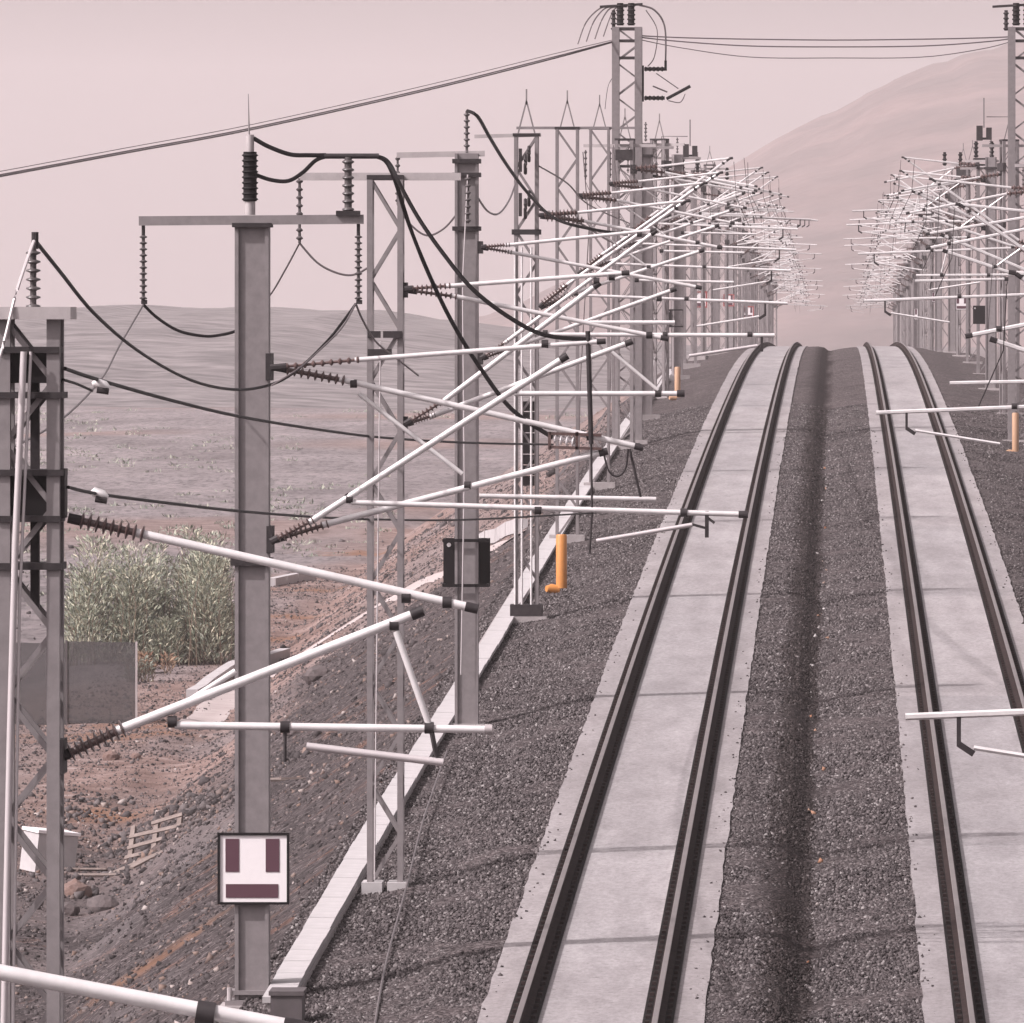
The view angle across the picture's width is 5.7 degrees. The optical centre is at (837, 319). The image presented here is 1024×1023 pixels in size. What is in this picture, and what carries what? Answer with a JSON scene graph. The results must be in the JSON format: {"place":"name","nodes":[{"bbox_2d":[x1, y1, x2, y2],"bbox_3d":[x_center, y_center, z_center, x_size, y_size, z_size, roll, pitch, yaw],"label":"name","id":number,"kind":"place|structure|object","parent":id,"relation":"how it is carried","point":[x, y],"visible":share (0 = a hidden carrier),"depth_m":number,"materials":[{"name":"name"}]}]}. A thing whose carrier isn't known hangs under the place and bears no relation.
{"place":"outdoors","nodes":[
{"label":"outdoors","id":0,"kind":"place"},
{"bbox_2d":[179,525,534,721],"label":"path","id":1,"kind":"structure","parent":0,"point":[222,705],"depth_m":260.52,"materials":[{"name":"beige concrete"}]},
{"bbox_2d":[15,305,720,409],"bbox_3d":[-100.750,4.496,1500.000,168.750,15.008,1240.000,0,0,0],"label":"hills","id":2,"kind":"structure","parent":0,"point":[297,335],"depth_m":1156.90,"materials":[{"name":"soil"}]},
{"bbox_2d":[0,0,1023,319],"label":"sky","id":3,"kind":"structure","parent":0,"point":[78,77],"materials":[{"name":"pink"}]},
{"bbox_2d":[15,347,1023,1022],"bbox_3d":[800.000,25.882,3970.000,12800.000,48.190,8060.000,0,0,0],"label":"ground","id":4,"kind":"structure","parent":0,"point":[321,457],"depth_m":284.56,"materials":[{"name":"soil"}]},
{"bbox_2d":[19,826,80,871],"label":"white box","id":5,"kind":"object","parent":4,"relation":"on","point":[37,836],"visible":0.57,"depth_m":189.29,"materials":[{"name":"plastic"}]},
{"bbox_2d":[15,640,136,724],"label":"fence","id":6,"kind":"object","parent":4,"relation":"on","point":[100,682],"visible":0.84,"depth_m":251.17,"materials":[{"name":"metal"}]},
{"bbox_2d":[64,878,91,897],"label":"rock","id":7,"kind":"object","parent":4,"relation":"on","point":[72,886],"visible":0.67,"depth_m":180.81,"materials":[{"name":"brown stone"}]},
{"bbox_2d":[87,894,117,912],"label":"rock","id":8,"kind":"object","parent":4,"relation":"on","point":[99,903],"visible":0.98,"depth_m":174.84,"materials":[{"name":"grey stone"}]},
{"bbox_2d":[64,534,234,665],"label":"reed bush","id":9,"kind":"object","parent":4,"relation":"on","point":[136,605],"visible":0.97,"depth_m":283.35,"materials":[{"name":"green plant"}]},
{"bbox_2d":[137,651,165,681],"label":"shrub","id":10,"kind":"object","parent":4,"relation":"on","point":[145,672],"visible":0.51,"depth_m":273.83,"materials":[{"name":"green plant"}]},
{"bbox_2d":[124,812,183,860],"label":"wooden pallet","id":11,"kind":"object","parent":4,"relation":"on","point":[153,841],"visible":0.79,"depth_m":193.56,"materials":[{"name":"brown wood"}]},
{"bbox_2d":[0,964,308,1022],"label":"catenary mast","id":12,"kind":"object","parent":4,"relation":"on","point":[200,1011],"visible":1,"depth_m":44.97,"materials":[{"name":"metal"}]},
{"bbox_2d":[137,650,178,673],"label":"dry shrub","id":13,"kind":"object","parent":4,"relation":"on","point":[142,656],"visible":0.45,"depth_m":278.65,"materials":[{"name":"beige plant"}]},
{"bbox_2d":[144,525,234,649],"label":"reed bush","id":14,"kind":"object","parent":4,"relation":"on","point":[166,574],"visible":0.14,"depth_m":297.96,"materials":[{"name":"green plant"}]},
{"bbox_2d":[17,704,375,905],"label":"rubble","id":15,"kind":"object","parent":4,"relation":"on","point":[293,756],"visible":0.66,"depth_m":197.03,"materials":[{"name":"stone"}]},
{"bbox_2d":[186,648,289,697],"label":"drain","id":16,"kind":"object","parent":4,"relation":"on","point":[276,655],"visible":0.45,"depth_m":274.53,"materials":[{"name":"concrete"}]},
{"bbox_2d":[0,232,492,1022],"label":"catenary mast","id":17,"kind":"object","parent":4,"relation":"on","point":[34,494],"visible":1,"depth_m":82.78,"materials":[{"name":"metal"}]},
{"bbox_2d":[0,240,35,358],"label":"cable","id":18,"kind":"object","parent":17,"relation":"attached to","point":[17,290],"visible":1,"depth_m":82.69,"materials":[{"name":"grey metal"}]},
{"bbox_2d":[67,485,597,520],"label":"cable","id":19,"kind":"object","parent":17,"relation":"attached to","point":[180,504],"visible":0.88,"depth_m":112.45,"materials":[{"name":"black rubber"}]},
{"bbox_2d":[270,573,315,586],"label":"drain","id":20,"kind":"object","parent":4,"relation":"on","point":[290,578],"visible":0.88,"depth_m":362.89,"materials":[{"name":"concrete"}]},
{"bbox_2d":[15,407,587,607],"bbox_3d":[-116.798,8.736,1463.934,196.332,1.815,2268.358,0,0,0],"label":"scrub","id":21,"kind":"object","parent":4,"relation":"on","point":[181,494],"visible":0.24,"depth_m":487.33,"materials":[{"name":"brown plant"}]},
{"bbox_2d":[303,665,330,684],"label":"rock","id":22,"kind":"object","parent":4,"relation":"on","point":[314,673],"visible":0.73,"depth_m":238.26,"materials":[{"name":"grey stone"}]},
{"bbox_2d":[16,396,623,885],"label":"scattered stone","id":23,"kind":"object","parent":4,"relation":"on","point":[388,684],"visible":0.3,"depth_m":268.07,"materials":[{"name":"stone"}]},
{"bbox_2d":[15,401,629,1022],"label":"slope gravel","id":24,"kind":"structure","parent":4,"relation":"on","point":[175,983],"depth_m":197.88,"materials":[{"name":"brown gravel"}]},
{"bbox_2d":[139,94,747,1008],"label":"catenary mast","id":25,"kind":"object","parent":4,"relation":"on","point":[255,364],"visible":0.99,"depth_m":120.84,"materials":[{"name":"metal"}]},
{"bbox_2d":[15,304,143,446],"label":"cable","id":26,"kind":"object","parent":25,"relation":"attached to","point":[102,377],"visible":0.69,"depth_m":111.20,"materials":[{"name":"grey metal"}]},
{"bbox_2d":[143,304,234,337],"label":"cable","id":27,"kind":"object","parent":25,"relation":"hanging from","point":[181,331],"visible":1,"depth_m":120.98,"materials":[{"name":"black rubber"}]},
{"bbox_2d":[39,243,356,390],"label":"cable","id":28,"kind":"object","parent":25,"relation":"attached to","point":[74,290],"visible":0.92,"depth_m":102.78,"materials":[{"name":"black rubber"}]},
{"bbox_2d":[217,833,288,904],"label":"sign","id":29,"kind":"object","parent":25,"relation":"attached to","point":[252,868],"visible":1,"depth_m":120.77,"materials":[{"name":"white metal"}]},
{"bbox_2d":[254,136,325,156],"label":"cable","id":30,"kind":"object","parent":25,"relation":"attached to","point":[271,147],"visible":1,"depth_m":120.98,"materials":[{"name":"black rubber"}]},
{"bbox_2d":[256,156,323,182],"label":"cable","id":31,"kind":"object","parent":25,"relation":"attached to","point":[302,172],"visible":1,"depth_m":120.98,"materials":[{"name":"black rubber"}]},
{"bbox_2d":[377,155,552,438],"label":"cable","id":32,"kind":"object","parent":25,"relation":"attached to","point":[457,331],"visible":1,"depth_m":121.35,"materials":[{"name":"black rubber"}]},
{"bbox_2d":[383,156,590,340],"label":"cable","id":33,"kind":"object","parent":25,"relation":"attached to","point":[462,277],"visible":1,"depth_m":120.50,"materials":[{"name":"black rubber"}]},
{"bbox_2d":[548,431,601,449],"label":"insulator","id":34,"kind":"object","parent":25,"relation":"hanging from","point":[560,437],"visible":1,"depth_m":121.43,"materials":[{"name":"white paint"}]},
{"bbox_2d":[262,369,671,1009],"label":"cable trough","id":35,"kind":"object","parent":4,"relation":"on","point":[314,937],"visible":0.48,"depth_m":144.19,"materials":[{"name":"concrete"}]},
{"bbox_2d":[239,349,746,1022],"bbox_3d":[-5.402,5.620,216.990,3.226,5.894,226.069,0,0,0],"label":"ballast gravel","id":36,"kind":"structure","parent":4,"relation":"on","point":[473,765],"depth_m":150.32,"materials":[{"name":"grey gravel"}]},
{"bbox_2d":[269,987,306,1019],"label":"cable pit","id":37,"kind":"object","parent":36,"relation":"on","point":[289,1002],"visible":0.92,"depth_m":117.25,"materials":[{"name":"grey concrete"}]},
{"bbox_2d":[374,750,447,1022],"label":"conduit","id":38,"kind":"object","parent":36,"relation":"on","point":[386,961],"visible":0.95,"depth_m":131.85,"materials":[{"name":"grey"}]},
{"bbox_2d":[296,173,684,896],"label":"catenary mast","id":39,"kind":"object","parent":36,"relation":"on","point":[372,885],"visible":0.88,"depth_m":134.76,"materials":[{"name":"metal"}]},
{"bbox_2d":[63,367,553,445],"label":"cable","id":40,"kind":"object","parent":39,"relation":"attached to","point":[67,369],"visible":0.94,"depth_m":110.55,"materials":[{"name":"black rubber"}]},
{"bbox_2d":[545,534,566,593],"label":"orange pipe","id":41,"kind":"object","parent":36,"relation":"on","point":[561,560],"visible":1,"depth_m":207.65,"materials":[{"name":"orange plastic"}]},
{"bbox_2d":[670,152,782,360],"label":"catenary mast","id":42,"kind":"object","parent":36,"relation":"on","point":[702,261],"visible":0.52,"depth_m":447.04,"materials":[{"name":"metal"}]},
{"bbox_2d":[653,137,810,380],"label":"catenary mast","id":43,"kind":"object","parent":36,"relation":"on","point":[677,346],"visible":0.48,"depth_m":384.38,"materials":[{"name":"metal"}]},
{"bbox_2d":[660,120,814,368],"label":"catenary mast","id":44,"kind":"object","parent":36,"relation":"on","point":[686,365],"visible":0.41,"depth_m":414.77,"materials":[{"name":"metal"}]},
{"bbox_2d":[684,146,817,355],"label":"catenary mast","id":45,"kind":"object","parent":36,"relation":"on","point":[714,270],"visible":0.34,"depth_m":479.44,"materials":[{"name":"metal"}]},
{"bbox_2d":[737,237,800,344],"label":"catenary mast","id":46,"kind":"object","parent":36,"relation":"on","point":[755,296],"visible":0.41,"depth_m":729.57,"materials":[{"name":"metal"}]},
{"bbox_2d":[741,228,820,345],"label":"catenary mast","id":47,"kind":"object","parent":36,"relation":"on","point":[746,296],"visible":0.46,"depth_m":666.42,"materials":[{"name":"metal"}]},
{"bbox_2d":[479,519,527,542],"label":"drain","id":48,"kind":"object","parent":4,"relation":"on","point":[505,529],"visible":0.5,"depth_m":258.26,"materials":[{"name":"concrete"}]},
{"bbox_2d":[395,111,774,724],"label":"catenary mast","id":49,"kind":"object","parent":4,"relation":"on","point":[470,247],"visible":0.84,"depth_m":166.85,"materials":[{"name":"metal"}]},
{"bbox_2d":[442,538,489,586],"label":"electrical box","id":50,"kind":"object","parent":49,"relation":"attached to","point":[449,562],"visible":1,"depth_m":167.25,"materials":[{"name":"black metal"}]},
{"bbox_2d":[466,109,627,235],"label":"cable","id":51,"kind":"object","parent":49,"relation":"attached to","point":[502,158],"visible":0.91,"depth_m":183.91,"materials":[{"name":"black rubber"}]},
{"bbox_2d":[474,89,787,623],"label":"catenary mast","id":52,"kind":"object","parent":4,"relation":"on","point":[521,612],"visible":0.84,"depth_m":197.76,"materials":[{"name":"metal"}]},
{"bbox_2d":[577,3,690,443],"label":"pylon","id":53,"kind":"object","parent":4,"relation":"on","point":[638,82],"visible":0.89,"depth_m":297.06,"materials":[{"name":"metal"}]},
{"bbox_2d":[0,42,611,176],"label":"cable","id":54,"kind":"object","parent":53,"relation":"attached to","point":[293,120],"visible":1,"depth_m":271.27,"materials":[{"name":"grey metal"}]},
{"bbox_2d":[0,41,611,175],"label":"cable","id":55,"kind":"object","parent":53,"relation":"attached to","point":[293,118],"visible":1,"depth_m":271.19,"materials":[{"name":"grey metal"}]},
{"bbox_2d":[0,40,611,171],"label":"cable","id":56,"kind":"object","parent":53,"relation":"attached to","point":[298,114],"visible":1,"depth_m":271.78,"materials":[{"name":"grey metal"}]},
{"bbox_2d":[642,35,1007,40],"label":"cable","id":57,"kind":"object","parent":53,"relation":"attached to","point":[826,39],"visible":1,"depth_m":297.48,"materials":[{"name":"grey metal"}]},
{"bbox_2d":[642,37,1007,47],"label":"cable","id":58,"kind":"object","parent":53,"relation":"attached to","point":[825,46],"visible":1,"depth_m":297.48,"materials":[{"name":"grey metal"}]},
{"bbox_2d":[642,40,1007,58],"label":"cable","id":59,"kind":"object","parent":53,"relation":"attached to","point":[816,58],"visible":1,"depth_m":297.49,"materials":[{"name":"grey metal"}]},
{"bbox_2d":[516,90,790,542],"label":"catenary mast","id":60,"kind":"object","parent":4,"relation":"on","point":[576,537],"visible":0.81,"depth_m":231.24,"materials":[{"name":"metal"}]},
{"bbox_2d":[610,122,761,420],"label":"catenary mast","id":61,"kind":"object","parent":4,"relation":"on","point":[648,155],"visible":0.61,"depth_m":324.39,"materials":[{"name":"metal"}]},
{"bbox_2d":[584,95,795,490],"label":"catenary mast","id":62,"kind":"object","parent":4,"relation":"on","point":[608,483],"visible":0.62,"depth_m":262.74,"materials":[{"name":"metal"}]},
{"bbox_2d":[583,108,797,449],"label":"catenary mast","id":63,"kind":"object","parent":4,"relation":"on","point":[625,154],"visible":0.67,"depth_m":294.75,"materials":[{"name":"metal"}]},
{"bbox_2d":[626,114,758,398],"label":"catenary mast","id":64,"kind":"object","parent":4,"relation":"on","point":[664,344],"visible":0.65,"depth_m":353.93,"materials":[{"name":"metal"}]},
{"bbox_2d":[700,188,791,352],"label":"catenary mast","id":65,"kind":"object","parent":4,"relation":"on","point":[726,290],"visible":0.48,"depth_m":542.18,"materials":[{"name":"metal"}]},
{"bbox_2d":[708,162,786,353],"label":"catenary mast","id":66,"kind":"object","parent":4,"relation":"on","point":[718,192],"visible":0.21,"depth_m":509.04,"materials":[{"name":"metal"}]},
{"bbox_2d":[720,218,798,346],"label":"catenary mast","id":67,"kind":"object","parent":4,"relation":"on","point":[736,290],"visible":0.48,"depth_m":636.66,"materials":[{"name":"metal"}]},
{"bbox_2d":[710,190,816,351],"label":"catenary mast","id":68,"kind":"object","parent":4,"relation":"on","point":[731,291],"visible":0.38,"depth_m":573.63,"materials":[{"name":"metal"}]},
{"bbox_2d":[722,203,821,346],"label":"catenary mast","id":69,"kind":"object","parent":4,"relation":"on","point":[739,290],"visible":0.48,"depth_m":605.94,"materials":[{"name":"metal"}]},
{"bbox_2d":[758,250,805,343],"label":"catenary mast","id":70,"kind":"object","parent":4,"relation":"on","point":[764,295],"visible":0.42,"depth_m":822.75,"materials":[{"name":"metal"}]},
{"bbox_2d":[758,246,819,342],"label":"catenary mast","id":71,"kind":"object","parent":4,"relation":"on","point":[761,286],"visible":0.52,"depth_m":790.21,"materials":[{"name":"metal"}]},
{"bbox_2d":[762,265,824,341],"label":"catenary mast","id":72,"kind":"object","parent":4,"relation":"on","point":[767,309],"visible":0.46,"depth_m":852.21,"materials":[{"name":"metal"}]},
{"bbox_2d":[696,346,934,1022],"bbox_3d":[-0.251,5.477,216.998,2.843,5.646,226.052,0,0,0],"label":"ballast gravel","id":73,"kind":"structure","parent":4,"relation":"on","point":[859,894],"depth_m":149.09,"materials":[{"name":"grey gravel"}]},
{"bbox_2d":[477,342,807,1022],"bbox_3d":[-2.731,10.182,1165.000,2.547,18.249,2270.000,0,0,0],"label":"railway track","id":74,"kind":"structure","parent":73,"relation":"on","point":[613,925],"depth_m":150.39,"materials":[{"name":"concrete"}]},
{"bbox_2d":[482,429,1023,1016],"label":"spilled gravel","id":75,"kind":"structure","parent":73,"relation":"on","point":[728,735],"depth_m":145.45,"materials":[{"name":"grey gravel"}]},
{"bbox_2d":[749,403,829,1022],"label":"greasy gravel","id":76,"kind":"structure","parent":73,"relation":"on","point":[787,968],"depth_m":152.41,"materials":[{"name":"black gravel"}]},
{"bbox_2d":[858,164,1023,273],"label":"catenary mast","id":77,"kind":"object","parent":4,"relation":"on","point":[1009,193],"visible":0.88,"depth_m":270.45,"materials":[{"name":"metal"}]},
{"bbox_2d":[864,202,1023,327],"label":"catenary mast","id":78,"kind":"object","parent":4,"relation":"on","point":[965,206],"visible":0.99,"depth_m":209.45,"materials":[{"name":"metal"}]},
{"bbox_2d":[876,270,1023,444],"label":"catenary mast","id":79,"kind":"object","parent":4,"relation":"on","point":[1020,276],"visible":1,"depth_m":144.44,"materials":[{"name":"metal"}]},
{"bbox_2d":[905,709,1023,757],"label":"catenary mast","id":80,"kind":"object","parent":4,"relation":"on","point":[958,715],"visible":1,"depth_m":82.43,"materials":[{"name":"metal"}]},
{"bbox_2d":[913,347,1023,621],"bbox_3d":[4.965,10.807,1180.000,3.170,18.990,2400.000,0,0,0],"label":"ballast bed","id":81,"kind":"object","parent":4,"relation":"on","point":[945,369],"visible":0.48,"depth_m":330.61,"materials":[{"name":"grey gravel"}]},
{"bbox_2d":[842,267,906,345],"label":"catenary mast","id":82,"kind":"object","parent":81,"relation":"on","point":[901,295],"visible":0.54,"depth_m":831.81,"materials":[{"name":"metal"}]},
{"bbox_2d":[844,249,911,345],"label":"catenary mast","id":83,"kind":"object","parent":81,"relation":"on","point":[907,286],"visible":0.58,"depth_m":765.74,"materials":[{"name":"metal"}]},
{"bbox_2d":[850,243,917,347],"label":"catenary mast","id":84,"kind":"object","parent":81,"relation":"on","point":[915,305],"visible":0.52,"depth_m":735.59,"materials":[{"name":"metal"}]},
{"bbox_2d":[863,246,911,346],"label":"catenary mast","id":85,"kind":"object","parent":81,"relation":"on","point":[904,311],"visible":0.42,"depth_m":798.71,"materials":[{"name":"metal"}]},
{"bbox_2d":[862,226,917,346],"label":"catenary mast","id":86,"kind":"object","parent":81,"relation":"on","point":[913,302],"visible":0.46,"depth_m":704.53,"materials":[{"name":"metal"}]},
{"bbox_2d":[843,181,944,350],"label":"catenary mast","id":87,"kind":"object","parent":81,"relation":"on","point":[937,304],"visible":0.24,"depth_m":545.78,"materials":[{"name":"metal"}]},
{"bbox_2d":[845,225,942,349],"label":"catenary mast","id":88,"kind":"object","parent":81,"relation":"on","point":[920,264],"visible":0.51,"depth_m":639.07,"materials":[{"name":"metal"}]},
{"bbox_2d":[844,188,947,350],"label":"catenary mast","id":89,"kind":"object","parent":81,"relation":"on","point":[930,302],"visible":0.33,"depth_m":575.88,"materials":[{"name":"metal"}]},
{"bbox_2d":[866,223,934,347],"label":"catenary mast","id":90,"kind":"object","parent":81,"relation":"on","point":[918,245],"visible":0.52,"depth_m":671.32,"materials":[{"name":"metal"}]},
{"bbox_2d":[867,215,947,350],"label":"catenary mast","id":91,"kind":"object","parent":81,"relation":"on","point":[925,285],"visible":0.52,"depth_m":607.78,"materials":[{"name":"metal"}]},
{"bbox_2d":[850,143,984,356],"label":"catenary mast","id":92,"kind":"object","parent":81,"relation":"on","point":[959,172],"visible":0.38,"depth_m":453.72,"materials":[{"name":"metal"}]},
{"bbox_2d":[871,168,965,351],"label":"catenary mast","id":93,"kind":"object","parent":81,"relation":"on","point":[941,301],"visible":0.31,"depth_m":515.46,"materials":[{"name":"metal"}]},
{"bbox_2d":[873,169,975,352],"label":"catenary mast","id":94,"kind":"object","parent":81,"relation":"on","point":[951,310],"visible":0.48,"depth_m":485.35,"materials":[{"name":"metal"}]},
{"bbox_2d":[852,98,1007,373],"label":"catenary mast","id":95,"kind":"object","parent":81,"relation":"on","point":[979,137],"visible":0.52,"depth_m":390.01,"materials":[{"name":"metal"}]},
{"bbox_2d":[846,139,1023,389],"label":"catenary mast","id":96,"kind":"object","parent":81,"relation":"on","point":[990,167],"visible":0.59,"depth_m":359.91,"materials":[{"name":"metal"}]},
{"bbox_2d":[856,342,1023,1022],"bbox_3d":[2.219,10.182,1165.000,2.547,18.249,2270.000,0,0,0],"label":"railway track","id":97,"kind":"structure","parent":81,"relation":"on","point":[956,617],"depth_m":168.83,"materials":[{"name":"concrete"}]},
{"bbox_2d":[881,140,998,363],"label":"catenary mast","id":98,"kind":"object","parent":81,"relation":"on","point":[967,277],"visible":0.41,"depth_m":421.09,"materials":[{"name":"metal"}]},
{"bbox_2d":[894,124,1023,414],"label":"catenary mast","id":99,"kind":"object","parent":81,"relation":"on","point":[1002,145],"visible":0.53,"depth_m":326.77,"materials":[{"name":"metal"}]},
{"bbox_2d":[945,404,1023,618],"bbox_3d":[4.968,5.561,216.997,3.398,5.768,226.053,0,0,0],"label":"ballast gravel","id":100,"kind":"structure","parent":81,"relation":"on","point":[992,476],"depth_m":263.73,"materials":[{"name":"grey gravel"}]},
{"bbox_2d":[992,3,1023,442],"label":"pylon","id":101,"kind":"object","parent":81,"relation":"on","point":[1012,161],"visible":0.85,"depth_m":297.06,"materials":[{"name":"metal"}]},
{"bbox_2d":[916,193,1023,298],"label":"catenary mast","id":102,"kind":"object","parent":4,"relation":"on","point":[949,238],"visible":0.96,"depth_m":239.97,"materials":[{"name":"metal"}]},
{"bbox_2d":[479,42,1023,350],"bbox_3d":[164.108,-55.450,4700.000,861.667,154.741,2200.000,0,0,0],"label":"mountain","id":103,"kind":"structure","parent":0,"point":[832,170],"depth_m":3964.11,"materials":[{"name":"brown soil"}]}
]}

